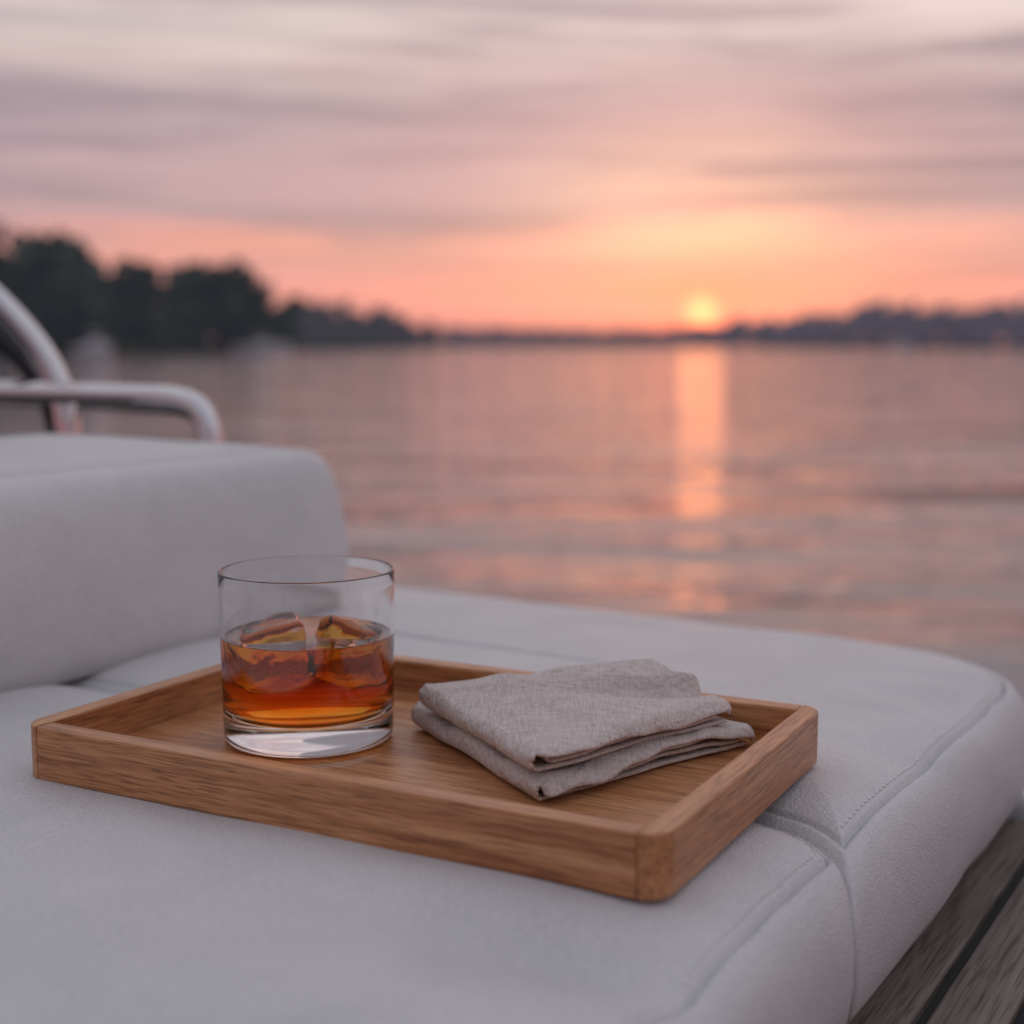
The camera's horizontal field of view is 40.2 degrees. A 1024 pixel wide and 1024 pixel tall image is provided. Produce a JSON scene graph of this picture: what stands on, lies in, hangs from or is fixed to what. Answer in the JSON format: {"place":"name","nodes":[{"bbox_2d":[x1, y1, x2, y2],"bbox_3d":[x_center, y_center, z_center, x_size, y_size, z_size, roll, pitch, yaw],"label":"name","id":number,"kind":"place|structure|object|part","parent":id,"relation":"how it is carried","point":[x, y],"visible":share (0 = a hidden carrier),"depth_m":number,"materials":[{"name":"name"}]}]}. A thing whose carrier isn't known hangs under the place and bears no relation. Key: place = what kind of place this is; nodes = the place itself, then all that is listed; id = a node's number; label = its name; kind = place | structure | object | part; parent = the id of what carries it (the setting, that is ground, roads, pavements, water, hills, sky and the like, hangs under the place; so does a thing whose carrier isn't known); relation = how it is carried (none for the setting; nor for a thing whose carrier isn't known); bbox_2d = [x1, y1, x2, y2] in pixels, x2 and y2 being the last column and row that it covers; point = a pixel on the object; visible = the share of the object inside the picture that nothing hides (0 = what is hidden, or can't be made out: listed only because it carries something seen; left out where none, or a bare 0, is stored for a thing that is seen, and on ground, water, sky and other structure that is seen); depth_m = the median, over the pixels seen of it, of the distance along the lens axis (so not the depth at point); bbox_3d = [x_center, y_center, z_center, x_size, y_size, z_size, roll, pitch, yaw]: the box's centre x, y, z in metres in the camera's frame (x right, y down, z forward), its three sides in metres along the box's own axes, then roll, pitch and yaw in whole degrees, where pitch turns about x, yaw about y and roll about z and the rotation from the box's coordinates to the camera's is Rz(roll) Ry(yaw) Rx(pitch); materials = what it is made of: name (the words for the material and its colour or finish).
{"place":"outdoors","nodes":[
{"label":"outdoors","id":0,"kind":"place"},
{"bbox_2d":[0,346,1023,699],"bbox_3d":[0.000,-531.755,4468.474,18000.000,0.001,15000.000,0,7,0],"label":"water","id":1,"kind":"structure","parent":0,"point":[870,494],"depth_m":12.32,"materials":[{"name":"pink liquid"}]},
{"bbox_2d":[70,332,112,354],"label":"moored boat","id":2,"kind":"object","parent":1,"relation":"on","point":[95,345],"visible":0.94,"depth_m":148.34,"materials":[{"name":"grey"}]},
{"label":"windows","id":3,"kind":"part","parent":2,"relation":"part of","materials":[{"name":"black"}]},
{"bbox_2d":[227,336,289,352],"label":"moored boat","id":4,"kind":"object","parent":1,"relation":"on","point":[262,344],"visible":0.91,"depth_m":202.60,"materials":[{"name":"grey"}]},
{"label":"windows","id":5,"kind":"part","parent":4,"relation":"part of","materials":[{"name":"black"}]},
{"bbox_2d":[881,341,915,347],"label":"moored boat","id":6,"kind":"object","parent":1,"relation":"on","point":[900,344],"visible":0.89,"depth_m":475.39,"materials":[{"name":"grey"}]},
{"bbox_2d":[849,793,1023,1023],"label":"boat deck","id":7,"kind":"object","parent":1,"relation":"on","point":[961,961],"visible":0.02,"depth_m":0.72,"materials":[{"name":"brown wood"}]},
{"bbox_2d":[0,287,80,434],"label":"canopy frame","id":8,"kind":"object","parent":7,"relation":"on","point":[18,322],"visible":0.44,"depth_m":1.44,"materials":[{"name":"silver metal"}]},
{"bbox_2d":[0,381,222,442],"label":"grab rail","id":9,"kind":"object","parent":7,"relation":"on","point":[196,409],"visible":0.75,"depth_m":1.39,"materials":[{"name":"silver metal"}]},
{"bbox_2d":[0,587,1023,1023],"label":"boat seat cushion","id":10,"kind":"object","parent":7,"relation":"on","point":[820,891],"visible":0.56,"depth_m":0.59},
{"bbox_2d":[0,434,348,691],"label":"backrest cushion","id":11,"kind":"object","parent":10,"relation":"on","point":[115,551],"visible":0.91,"depth_m":1.00,"materials":[{"name":"white leather"}]},
{"bbox_2d":[31,655,817,899],"bbox_3d":[-0.043,0.120,0.735,0.354,0.028,0.228,4,8,28],"label":"serving tray","id":12,"kind":"object","parent":10,"relation":"on","point":[409,785],"visible":0.73,"depth_m":0.66,"materials":[{"name":"brown wood"}]},
{"bbox_2d":[217,556,394,757],"bbox_3d":[-0.111,0.076,0.759,0.094,0.093,0.094,0,7,0],"label":"whiskey glass","id":13,"kind":"object","parent":12,"relation":"on","point":[307,654],"visible":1,"depth_m":0.72,"materials":[{"name":"clear glass"}]},
{"bbox_2d":[411,701,754,800],"bbox_3d":[0.023,0.114,0.751,0.156,0.020,0.153,-6,9,-41],"label":"folded napkin","id":14,"kind":"object","parent":12,"relation":"on","point":[637,758],"visible":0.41,"depth_m":0.70,"materials":[{"name":"fabric"}]},
{"bbox_2d":[419,659,731,771],"bbox_3d":[0.041,0.100,0.734,0.138,0.023,0.142,-3,8,-26],"label":"folded napkin","id":15,"kind":"object","parent":14,"relation":"on","point":[556,717],"visible":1,"depth_m":0.72,"materials":[{"name":"fabric"}]},
{"bbox_2d":[0,340,1023,354],"bbox_3d":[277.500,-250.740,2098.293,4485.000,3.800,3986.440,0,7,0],"label":"ground","id":16,"kind":"structure","parent":0,"point":[223,349],"depth_m":538.80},
{"bbox_2d":[0,222,305,352],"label":"distant trees","id":17,"kind":"object","parent":16,"relation":"on","point":[60,288],"visible":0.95,"depth_m":181.17,"materials":[{"name":"green plant"}]},
{"bbox_2d":[244,296,442,348],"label":"distant trees","id":18,"kind":"object","parent":16,"relation":"on","point":[321,325],"visible":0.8,"depth_m":378.78,"materials":[{"name":"green plant"}]},
{"bbox_2d":[439,297,1023,347],"bbox_3d":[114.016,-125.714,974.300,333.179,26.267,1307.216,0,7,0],"label":"distant trees","id":19,"kind":"object","parent":16,"relation":"on","point":[876,322],"visible":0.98,"depth_m":625.28,"materials":[{"name":"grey plant"}]},
{"bbox_2d":[0,0,1023,342],"label":"sky","id":20,"kind":"structure","parent":0,"point":[600,165],"materials":[{"name":"pink"}]}
]}

